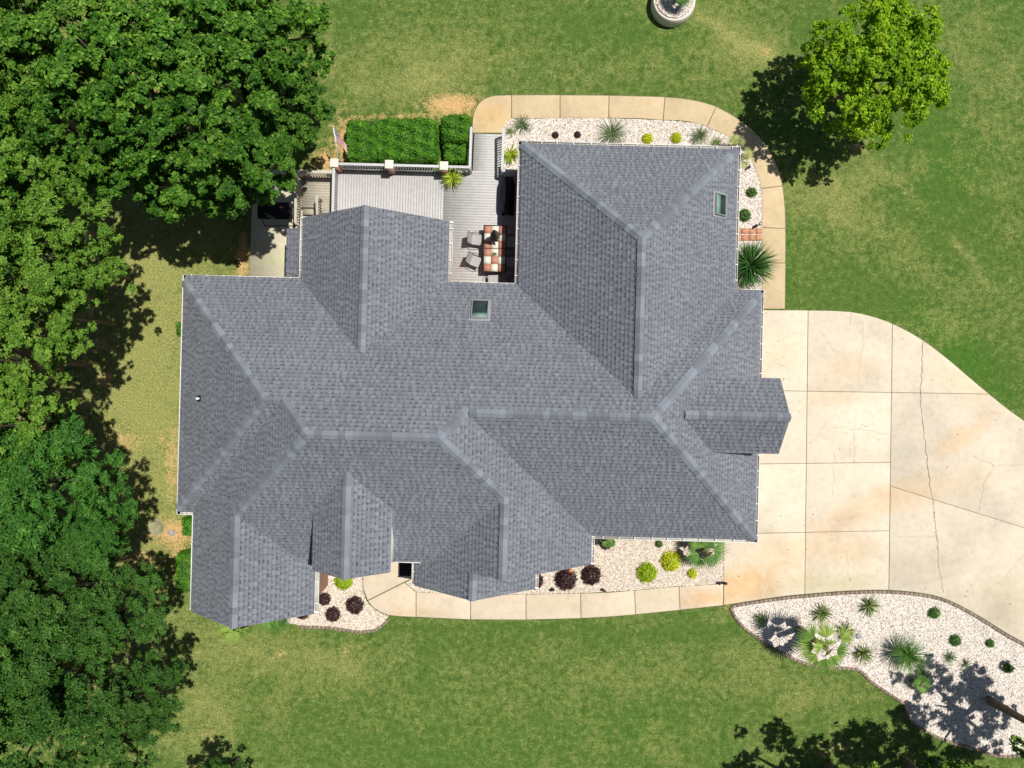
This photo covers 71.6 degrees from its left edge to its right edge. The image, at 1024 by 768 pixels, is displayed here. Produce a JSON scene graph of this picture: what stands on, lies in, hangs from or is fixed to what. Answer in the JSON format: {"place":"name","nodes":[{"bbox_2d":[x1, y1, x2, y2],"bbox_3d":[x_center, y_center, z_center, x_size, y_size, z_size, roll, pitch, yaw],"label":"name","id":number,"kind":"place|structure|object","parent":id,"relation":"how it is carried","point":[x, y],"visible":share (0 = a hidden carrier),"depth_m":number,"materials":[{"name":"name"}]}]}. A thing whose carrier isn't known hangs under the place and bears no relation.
{"place":"outdoors","nodes":[
{"label":"outdoors","id":0,"kind":"place"},
{"bbox_2d":[250,170,331,276],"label":"patio","id":1,"kind":"structure","parent":0,"point":[268,252],"depth_m":37.35,"materials":[{"name":"concrete"}]},
{"bbox_2d":[257,202,296,225],"bbox_3d":[-12.128,-8.786,36.712,1.750,1.294,0.994,0,90,0],"label":"garden swing","id":2,"kind":"object","parent":1,"relation":"on","point":[280,210],"visible":0.95,"depth_m":36.06,"materials":[{"name":"black fabric"}]},
{"bbox_2d":[302,177,331,214],"bbox_3d":[-10.058,-9.204,37.180,1.857,0.400,3.076,1,90,0],"label":"stair landing","id":3,"kind":"object","parent":1,"relation":"on","point":[312,188],"visible":0.53,"depth_m":36.98,"materials":[{"name":"wood"}]},
{"bbox_2d":[294,171,302,227],"bbox_3d":[-10.980,-9.480,36.520,0.130,1.120,2.678,1,90,0],"label":"railing","id":4,"kind":"object","parent":3,"relation":"on","point":[299,178],"visible":0.82,"depth_m":36.36,"materials":[{"name":"wood"}]},
{"bbox_2d":[330,158,343,172],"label":"brick pillar","id":5,"kind":"structure","parent":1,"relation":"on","point":[334,163],"depth_m":35.74,"materials":[{"name":"stone"}]},
{"bbox_2d":[332,126,346,158],"bbox_3d":[-8.520,-11.812,35.272,0.477,1.684,1.411,3,90,0],"label":"flag","id":6,"kind":"object","parent":5,"relation":"attached to","point":[340,141],"visible":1,"depth_m":35.16,"materials":[{"name":"multicoloured fabric"}]},
{"bbox_2d":[286,575,387,630],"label":"corner gravel","id":7,"kind":"structure","parent":0,"point":[368,617],"depth_m":37.37,"materials":[{"name":"gravel"}]},
{"bbox_2d":[325,606,340,622],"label":"shrub","id":8,"kind":"object","parent":7,"relation":"on","point":[332,614],"visible":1,"depth_m":37.14,"materials":[{"name":"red plant"}]},
{"bbox_2d":[333,578,352,590],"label":"shrub","id":9,"kind":"object","parent":7,"relation":"on","point":[344,584],"visible":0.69,"depth_m":37.06,"materials":[{"name":"yellow plant"}]},
{"bbox_2d":[345,594,363,614],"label":"shrub","id":10,"kind":"object","parent":7,"relation":"on","point":[354,605],"visible":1,"depth_m":37.09,"materials":[{"name":"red plant"}]},
{"bbox_2d":[0,0,1023,767],"bbox_3d":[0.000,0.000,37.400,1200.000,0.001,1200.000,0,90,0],"label":"lawn","id":11,"kind":"structure","parent":0,"point":[892,238],"depth_m":37.40,"materials":[{"name":"green plant"}]},
{"bbox_2d":[0,647,27,759],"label":"tree","id":12,"kind":"object","parent":11,"relation":"on","point":[3,747],"visible":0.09,"depth_m":30.36,"materials":[{"name":"green plant"}]},
{"bbox_2d":[0,554,36,628],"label":"tree","id":13,"kind":"object","parent":11,"relation":"on","point":[6,583],"visible":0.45,"depth_m":28.87,"materials":[{"name":"green plant"}]},
{"bbox_2d":[0,269,38,358],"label":"tree","id":14,"kind":"object","parent":11,"relation":"on","point":[30,316],"visible":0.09,"depth_m":30.77,"materials":[{"name":"green plant"}]},
{"bbox_2d":[0,416,42,519],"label":"tree","id":15,"kind":"object","parent":11,"relation":"on","point":[7,430],"visible":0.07,"depth_m":29.26,"materials":[{"name":"green plant"}]},
{"bbox_2d":[0,116,51,223],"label":"tree","id":16,"kind":"object","parent":11,"relation":"on","point":[17,185],"visible":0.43,"depth_m":29.64,"materials":[{"name":"green plant"}]},
{"bbox_2d":[0,0,60,122],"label":"tree","id":17,"kind":"object","parent":11,"relation":"on","point":[6,4],"visible":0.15,"depth_m":27.61,"materials":[{"name":"green plant"}]},
{"bbox_2d":[0,487,65,574],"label":"tree","id":18,"kind":"object","parent":11,"relation":"on","point":[2,554],"visible":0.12,"depth_m":29.64,"materials":[{"name":"green plant"}]},
{"bbox_2d":[0,30,72,146],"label":"tree","id":19,"kind":"object","parent":11,"relation":"on","point":[9,88],"visible":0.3,"depth_m":27.73,"materials":[{"name":"green plant"}]},
{"bbox_2d":[0,579,79,707],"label":"tree","id":20,"kind":"object","parent":11,"relation":"on","point":[14,634],"visible":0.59,"depth_m":28.50,"materials":[{"name":"green plant"}]},
{"bbox_2d":[0,369,89,479],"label":"tree","id":21,"kind":"object","parent":11,"relation":"on","point":[34,416],"visible":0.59,"depth_m":27.35,"materials":[{"name":"green plant"}]},
{"bbox_2d":[0,300,90,412],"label":"tree","id":22,"kind":"object","parent":11,"relation":"on","point":[26,363],"visible":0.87,"depth_m":27.01,"materials":[{"name":"green plant"}]},
{"bbox_2d":[0,0,90,83],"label":"tree","id":23,"kind":"object","parent":11,"relation":"on","point":[74,12],"visible":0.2,"depth_m":27.44,"materials":[{"name":"green plant"}]},
{"bbox_2d":[0,685,102,767],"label":"tree","id":24,"kind":"object","parent":11,"relation":"on","point":[33,737],"visible":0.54,"depth_m":28.55,"materials":[{"name":"green plant"}]},
{"bbox_2d":[0,217,103,337],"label":"tree","id":25,"kind":"object","parent":11,"relation":"on","point":[40,286],"visible":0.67,"depth_m":26.42,"materials":[{"name":"green plant"}]},
{"bbox_2d":[0,135,112,268],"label":"tree","id":26,"kind":"object","parent":11,"relation":"on","point":[43,205],"visible":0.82,"depth_m":26.92,"materials":[{"name":"green plant"}]},
{"bbox_2d":[2,266,118,360],"bbox_3d":[-18.271,-2.886,32.224,3.670,11.485,3.870,-41,90,0],"label":"tree","id":27,"kind":"object","parent":11,"relation":"on","point":[70,305],"visible":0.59,"depth_m":27.55,"materials":[{"name":"green plant"}]},
{"bbox_2d":[2,528,124,661],"bbox_3d":[-18.964,8.579,33.025,5.400,9.732,5.258,0,90,0],"label":"tree","id":28,"kind":"object","parent":11,"relation":"on","point":[67,584],"visible":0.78,"depth_m":29.00,"materials":[{"name":"green plant"}]},
{"bbox_2d":[0,624,132,746],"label":"tree","id":29,"kind":"object","parent":11,"relation":"on","point":[97,703],"visible":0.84,"depth_m":28.71,"materials":[{"name":"green plant"}]},
{"bbox_2d":[0,410,134,554],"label":"tree","id":30,"kind":"object","parent":11,"relation":"on","point":[15,510],"visible":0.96,"depth_m":27.64,"materials":[{"name":"green plant"}]},
{"bbox_2d":[9,77,130,189],"bbox_3d":[-18.116,-10.252,32.253,4.960,10.968,4.669,0,90,0],"label":"tree","id":31,"kind":"object","parent":11,"relation":"on","point":[40,129],"visible":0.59,"depth_m":28.22,"materials":[{"name":"green plant"}]},
{"bbox_2d":[10,202,137,307],"bbox_3d":[-17.963,-5.003,32.122,4.844,11.273,4.075,0,90,0],"label":"tree","id":32,"kind":"object","parent":11,"relation":"on","point":[89,275],"visible":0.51,"depth_m":27.79,"materials":[{"name":"green plant"}]},
{"bbox_2d":[0,0,160,137],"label":"tree","id":33,"kind":"object","parent":11,"relation":"on","point":[61,69],"visible":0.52,"depth_m":26.96,"materials":[{"name":"green plant"}]},
{"bbox_2d":[47,493,139,574],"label":"tree","id":34,"kind":"object","parent":11,"relation":"on","point":[106,527],"visible":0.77,"depth_m":29.14,"materials":[{"name":"green plant"}]},
{"bbox_2d":[55,696,164,767],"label":"tree","id":35,"kind":"object","parent":11,"relation":"on","point":[115,739],"visible":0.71,"depth_m":30.03,"materials":[{"name":"green plant"}]},
{"bbox_2d":[79,560,172,647],"bbox_3d":[-16.852,9.453,33.228,4.506,8.861,3.803,0,90,0],"label":"tree","id":36,"kind":"object","parent":11,"relation":"on","point":[135,604],"visible":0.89,"depth_m":29.92,"materials":[{"name":"green plant"}]},
{"bbox_2d":[85,118,172,206],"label":"tree","id":37,"kind":"object","parent":11,"relation":"on","point":[115,182],"visible":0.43,"depth_m":29.43,"materials":[{"name":"green plant"}]},
{"bbox_2d":[76,27,220,179],"bbox_3d":[-14.873,-11.098,31.880,5.319,12.102,5.900,12,90,0],"label":"tree","id":38,"kind":"object","parent":11,"relation":"on","point":[93,103],"visible":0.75,"depth_m":27.51,"materials":[{"name":"green plant"}]},
{"bbox_2d":[111,647,189,746],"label":"tree","id":39,"kind":"object","parent":11,"relation":"on","point":[138,714],"visible":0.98,"depth_m":30.45,"materials":[{"name":"green plant"}]},
{"bbox_2d":[148,519,164,534],"bbox_3d":[-18.726,7.533,37.375,0.880,0.050,0.880,0,90,0],"label":"septic cover","id":40,"kind":"object","parent":11,"relation":"on","point":[154,529],"visible":1,"depth_m":37.36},
{"bbox_2d":[86,0,235,101],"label":"tree","id":41,"kind":"object","parent":11,"relation":"on","point":[156,23],"visible":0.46,"depth_m":27.24,"materials":[{"name":"green plant"}]},
{"bbox_2d":[126,141,198,223],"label":"tree","id":42,"kind":"object","parent":11,"relation":"on","point":[179,190],"visible":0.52,"depth_m":29.93,"materials":[{"name":"green plant"}]},
{"bbox_2d":[174,548,190,592],"bbox_3d":[-16.767,9.657,36.816,1.169,1.302,2.235,0,90,0],"label":"hedge","id":43,"kind":"object","parent":11,"relation":"on","point":[183,568],"visible":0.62,"depth_m":36.40,"materials":[{"name":"green plant"}]},
{"bbox_2d":[181,515,191,536],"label":"hedge","id":44,"kind":"object","parent":11,"relation":"on","point":[186,524],"visible":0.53,"depth_m":36.51,"materials":[{"name":"green plant"}]},
{"bbox_2d":[139,86,296,218],"bbox_3d":[-12.350,-9.795,32.386,6.096,10.673,5.403,0,90,0],"label":"tree","id":45,"kind":"object","parent":11,"relation":"on","point":[192,163],"visible":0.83,"depth_m":28.66,"materials":[{"name":"green plant"}]},
{"bbox_2d":[194,158,247,217],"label":"tree","id":46,"kind":"object","parent":11,"relation":"on","point":[216,210],"visible":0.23,"depth_m":30.67,"materials":[{"name":"green plant"}]},
{"bbox_2d":[196,756,246,767],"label":"tree","id":47,"kind":"object","parent":11,"relation":"on","point":[236,763],"visible":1,"depth_m":34.35,"materials":[{"name":"green plant"}]},
{"bbox_2d":[145,0,306,133],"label":"tree","id":48,"kind":"object","parent":11,"relation":"on","point":[195,71],"visible":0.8,"depth_m":28.00,"materials":[{"name":"green plant"}]},
{"bbox_2d":[212,623,252,643],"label":"fan palm","id":49,"kind":"object","parent":11,"relation":"on","point":[230,634],"visible":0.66,"depth_m":36.11,"materials":[{"name":"green plant"}]},
{"bbox_2d":[206,118,296,205],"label":"tree","id":50,"kind":"object","parent":11,"relation":"on","point":[232,171],"visible":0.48,"depth_m":30.36,"materials":[{"name":"green plant"}]},
{"bbox_2d":[254,619,289,633],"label":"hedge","id":51,"kind":"object","parent":11,"relation":"on","point":[275,624],"visible":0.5,"depth_m":36.22,"materials":[{"name":"green plant"}]},
{"bbox_2d":[223,0,335,84],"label":"tree","id":52,"kind":"object","parent":11,"relation":"on","point":[308,19],"visible":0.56,"depth_m":29.67,"materials":[{"name":"green plant"}]},
{"bbox_2d":[238,51,336,151],"bbox_3d":[-10.183,-12.275,33.459,4.035,8.675,4.476,20,90,0],"label":"tree","id":53,"kind":"object","parent":11,"relation":"on","point":[304,97],"visible":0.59,"depth_m":30.68,"materials":[{"name":"green plant"}]},
{"bbox_2d":[300,619,387,633],"bbox_3d":[-8.820,12.871,37.355,4.663,0.105,0.656,-4,90,0],"label":"garden edging","id":54,"kind":"object","parent":11,"relation":"on","point":[344,630],"visible":1,"depth_m":37.31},
{"bbox_2d":[345,120,378,166],"bbox_3d":[-7.711,-12.447,36.679,1.821,1.648,2.287,0,90,0],"label":"hedge","id":55,"kind":"object","parent":11,"relation":"on","point":[361,142],"visible":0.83,"depth_m":36.12,"materials":[{"name":"green plant"}]},
{"bbox_2d":[385,160,396,173],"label":"brick pillar","id":56,"kind":"structure","parent":11,"relation":"on","point":[390,167],"depth_m":35.73,"materials":[{"name":"stone"}]},
{"bbox_2d":[375,116,440,167],"bbox_3d":[-5.426,-12.501,36.695,3.468,1.558,2.446,0,90,0],"label":"hedge","id":57,"kind":"object","parent":11,"relation":"on","point":[414,140],"visible":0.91,"depth_m":36.16,"materials":[{"name":"green plant"}]},
{"bbox_2d":[331,170,517,282],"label":"deck","id":58,"kind":"structure","parent":11,"relation":"on","point":[473,203],"depth_m":36.90,"materials":[{"name":"wood"}]},
{"bbox_2d":[296,170,331,177],"bbox_3d":[-10.033,-10.745,36.438,1.827,0.955,0.130,1,90,0],"label":"railing","id":59,"kind":"object","parent":58,"relation":"on","point":[301,172],"visible":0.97,"depth_m":36.21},
{"bbox_2d":[331,168,338,211],"bbox_3d":[-9.057,-9.266,36.390,0.130,1.020,3.351,1,90,0],"label":"railing","id":60,"kind":"object","parent":58,"relation":"on","point":[334,174],"visible":0.59,"depth_m":35.91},
{"bbox_2d":[339,162,386,170],"bbox_3d":[-7.574,-11.104,36.358,2.370,0.955,0.130,1,90,0],"label":"railing","id":61,"kind":"object","parent":58,"relation":"on","point":[364,165],"visible":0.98,"depth_m":36.10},
{"bbox_2d":[393,164,440,171],"bbox_3d":[-4.811,-11.031,36.358,2.357,0.955,0.130,1,90,0],"label":"railing","id":62,"kind":"object","parent":58,"relation":"on","point":[415,165],"visible":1,"depth_m":36.06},
{"bbox_2d":[439,164,462,191],"bbox_3d":[-3.070,-10.597,36.482,1.337,0.837,1.382,20,90,0],"label":"potted plant","id":63,"kind":"object","parent":58,"relation":"on","point":[450,177],"visible":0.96,"depth_m":36.41,"materials":[{"name":"plant"}]},
{"bbox_2d":[465,251,482,268],"bbox_3d":[-1.934,-6.339,36.394,0.757,1.015,0.691,22,90,0],"label":"patio chair","id":64,"kind":"object","parent":58,"relation":"on","point":[472,259],"visible":0.95,"depth_m":36.47,"materials":[{"name":"fabric"}]},
{"bbox_2d":[467,231,482,246],"bbox_3d":[-1.887,-7.425,36.394,0.757,1.015,0.691,6,90,0],"label":"patio chair","id":65,"kind":"object","parent":58,"relation":"on","point":[473,239],"visible":0.97,"depth_m":36.47,"materials":[{"name":"fabric"}]},
{"bbox_2d":[483,225,506,272],"bbox_3d":[-0.878,-6.901,36.526,1.190,0.747,2.384,1,90,0],"label":"tile table","id":66,"kind":"object","parent":58,"relation":"on","point":[493,263],"visible":0.96,"depth_m":36.15,"materials":[{"name":"tile"}]},
{"bbox_2d":[501,127,504,176],"bbox_3d":[-0.468,-11.917,36.515,0.130,1.269,2.299,1,90,0],"label":"railing","id":67,"kind":"object","parent":58,"relation":"on","point":[502,151],"visible":0.98,"depth_m":36.00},
{"bbox_2d":[502,177,514,215],"bbox_3d":[-0.203,-9.719,36.340,0.716,1.120,1.978,2,90,0],"label":"covered grill","id":68,"kind":"object","parent":58,"relation":"on","point":[508,190],"visible":1,"depth_m":35.87,"materials":[{"name":"black fabric"}]},
{"bbox_2d":[440,113,471,145],"bbox_3d":[-2.898,-13.082,36.739,1.694,1.530,1.637,0,90,0],"label":"hedge","id":69,"kind":"object","parent":11,"relation":"on","point":[455,129],"visible":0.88,"depth_m":36.23,"materials":[{"name":"green plant"}]},
{"bbox_2d":[443,141,468,165],"bbox_3d":[-2.919,-12.016,36.922,1.403,1.121,1.322,0,90,0],"label":"hedge","id":70,"kind":"object","parent":11,"relation":"on","point":[456,154],"visible":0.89,"depth_m":36.60,"materials":[{"name":"green plant"}]},
{"bbox_2d":[469,127,472,167],"bbox_3d":[-2.106,-12.033,36.516,0.130,1.269,2.153,1,90,0],"label":"railing","id":71,"kind":"object","parent":11,"relation":"on","point":[470,147],"visible":0.98,"depth_m":36.03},
{"bbox_2d":[176,141,791,628],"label":"house","id":72,"kind":"structure","parent":11,"relation":"on","point":[366,391],"depth_m":31.73,"materials":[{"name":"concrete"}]},
{"bbox_2d":[473,133,501,170],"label":"ramp","id":73,"kind":"structure","parent":11,"relation":"on","point":[487,148],"depth_m":37.13,"materials":[{"name":"wood"}]},
{"bbox_2d":[406,536,723,594],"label":"front gravel","id":74,"kind":"structure","parent":11,"relation":"on","point":[619,562],"depth_m":37.37,"materials":[{"name":"gravel"}]},
{"bbox_2d":[554,569,577,591],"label":"shrub","id":75,"kind":"object","parent":74,"relation":"on","point":[566,580],"visible":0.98,"depth_m":37.02,"materials":[{"name":"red plant"}]},
{"bbox_2d":[580,565,602,585],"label":"shrub","id":76,"kind":"object","parent":74,"relation":"on","point":[591,574],"visible":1,"depth_m":37.05,"materials":[{"name":"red plant"}]},
{"bbox_2d":[637,561,658,583],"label":"shrub","id":77,"kind":"object","parent":74,"relation":"on","point":[646,573],"visible":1,"depth_m":37.06,"materials":[{"name":"green plant"}]},
{"bbox_2d":[661,549,681,571],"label":"shrub","id":78,"kind":"object","parent":74,"relation":"on","point":[671,561],"visible":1,"depth_m":37.05,"materials":[{"name":"yellow plant"}]},
{"bbox_2d":[683,541,729,570],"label":"fan palm","id":79,"kind":"object","parent":74,"relation":"on","point":[708,559],"visible":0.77,"depth_m":36.09,"materials":[{"name":"green plant"}]},
{"bbox_2d":[504,118,761,289],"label":"back gravel","id":80,"kind":"structure","parent":11,"relation":"on","point":[660,131],"depth_m":37.37,"materials":[{"name":"stone"}]},
{"bbox_2d":[499,144,517,166],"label":"leafy plant","id":81,"kind":"object","parent":80,"relation":"on","point":[513,153],"visible":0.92,"depth_m":37.16,"materials":[{"name":"green plant"}]},
{"bbox_2d":[512,111,534,134],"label":"grass clump","id":82,"kind":"object","parent":80,"relation":"on","point":[523,125],"visible":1,"depth_m":37.16,"materials":[{"name":"green plant"}]},
{"bbox_2d":[595,117,629,142],"bbox_3d":[5.290,-13.166,37.021,2.077,1.016,2.116,0,90,0],"label":"grass clump","id":83,"kind":"object","parent":80,"relation":"on","point":[611,133],"visible":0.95,"depth_m":37.12,"materials":[{"name":"green plant"}]},
{"bbox_2d":[689,123,710,144],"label":"grass clump","id":84,"kind":"object","parent":80,"relation":"on","point":[700,133],"visible":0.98,"depth_m":37.17,"materials":[{"name":"green plant"}]},
{"bbox_2d":[727,133,744,146],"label":"fan palm","id":85,"kind":"object","parent":80,"relation":"on","point":[735,140],"visible":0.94,"depth_m":36.35,"materials":[{"name":"green plant"}]},
{"bbox_2d":[739,208,751,221],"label":"shrub","id":86,"kind":"object","parent":80,"relation":"on","point":[745,214],"visible":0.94,"depth_m":37.16,"materials":[{"name":"green plant"}]},
{"bbox_2d":[740,146,751,169],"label":"fan palm","id":87,"kind":"object","parent":80,"relation":"on","point":[747,155],"visible":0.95,"depth_m":36.47,"materials":[{"name":"green plant"}]},
{"bbox_2d":[738,228,761,240],"bbox_3d":[12.326,-7.859,37.357,1.601,0.047,0.660,0,90,0],"label":"paver step","id":88,"kind":"object","parent":80,"relation":"on","point":[751,231],"visible":0.84,"depth_m":37.34,"materials":[{"name":"ceramic"}]},
{"bbox_2d":[737,238,781,288],"bbox_3d":[12.392,-6.136,36.421,3.066,1.899,3.000,0,90,0],"label":"cycad","id":89,"kind":"object","parent":80,"relation":"on","point":[750,264],"visible":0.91,"depth_m":36.46,"materials":[{"name":"green plant"}]},
{"bbox_2d":[651,0,695,27],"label":"round planter","id":90,"kind":"object","parent":11,"relation":"on","point":[663,19],"visible":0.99,"depth_m":36.84,"materials":[{"name":"stone"}]},
{"bbox_2d":[656,0,692,17],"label":"planter gravel","id":91,"kind":"structure","parent":90,"relation":"on","point":[671,8],"depth_m":36.62,"materials":[{"name":"gravel"}]},
{"bbox_2d":[793,0,952,150],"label":"tree","id":92,"kind":"object","parent":11,"relation":"on","point":[908,64],"visible":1,"depth_m":32.02,"materials":[{"name":"green plant"}]},
{"bbox_2d":[730,607,1019,757],"bbox_3d":[19.715,16.308,37.355,18.733,0.106,2.352,22,90,0],"label":"garden edging","id":93,"kind":"object","parent":11,"relation":"on","point":[910,719],"visible":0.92,"depth_m":37.31,"materials":[{"name":"stone"}]},
{"bbox_2d":[901,757,986,767],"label":"tree","id":94,"kind":"object","parent":11,"relation":"on","point":[906,762],"visible":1,"depth_m":32.14,"materials":[{"name":"green plant"}]},
{"bbox_2d":[363,562,723,619],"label":"front path","id":95,"kind":"structure","parent":0,"point":[404,600],"depth_m":37.34,"materials":[{"name":"concrete"}]},
{"bbox_2d":[399,563,410,575],"bbox_3d":[-5.601,9.743,37.330,0.631,0.016,0.710,0,90,0],"label":"doormat","id":96,"kind":"object","parent":95,"relation":"on","point":[404,569],"visible":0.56,"depth_m":37.32,"materials":[{"name":"rubber"}]},
{"bbox_2d":[472,95,785,308],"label":"back path","id":97,"kind":"structure","parent":0,"point":[494,114],"depth_m":37.34,"materials":[{"name":"concrete"}]},
{"bbox_2d":[724,310,1023,641],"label":"driveway","id":98,"kind":"structure","parent":0,"point":[916,514],"depth_m":37.33,"materials":[{"name":"concrete"}]},
{"bbox_2d":[59,27,1021,757],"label":"fallen leaves","id":99,"kind":"object","parent":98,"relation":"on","point":[527,655],"visible":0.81,"depth_m":37.31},
{"bbox_2d":[733,594,1023,754],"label":"island gravel","id":100,"kind":"structure","parent":0,"point":[965,709],"depth_m":37.37,"materials":[{"name":"gravel"}]},
{"bbox_2d":[811,602,832,622],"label":"yucca","id":101,"kind":"object","parent":100,"relation":"on","point":[822,614],"visible":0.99,"depth_m":37.12,"materials":[{"name":"green plant"}]},
{"bbox_2d":[792,620,853,676],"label":"fan palm","id":102,"kind":"object","parent":100,"relation":"on","point":[808,639],"visible":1,"depth_m":34.38,"materials":[{"name":"green plant"}]},
{"bbox_2d":[854,641,875,665],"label":"yucca","id":103,"kind":"object","parent":100,"relation":"on","point":[864,655],"visible":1,"depth_m":37.16,"materials":[{"name":"green plant"}]},
{"bbox_2d":[857,596,880,618],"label":"yucca","id":104,"kind":"object","parent":100,"relation":"on","point":[870,606],"visible":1,"depth_m":37.15,"materials":[{"name":"green plant"}]},
{"bbox_2d":[731,590,1023,645],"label":"garden edging","id":105,"kind":"object","parent":100,"relation":"on","point":[873,592],"visible":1,"depth_m":37.31,"materials":[{"name":"stone"}]},
{"bbox_2d":[884,632,930,677],"bbox_3d":[20.466,14.008,36.669,2.344,1.401,2.497,0,90,0],"label":"grass clump","id":106,"kind":"object","parent":100,"relation":"on","point":[908,655],"visible":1,"depth_m":36.54,"materials":[{"name":"green plant"}]},
{"bbox_2d":[909,676,931,692],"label":"fan palm","id":107,"kind":"object","parent":100,"relation":"on","point":[922,683],"visible":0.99,"depth_m":36.80,"materials":[{"name":"green plant"}]},
{"bbox_2d":[987,696,1023,758],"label":"tree","id":108,"kind":"object","parent":100,"relation":"on","point":[1001,707],"visible":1,"depth_m":35.33,"materials":[{"name":"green plant"}]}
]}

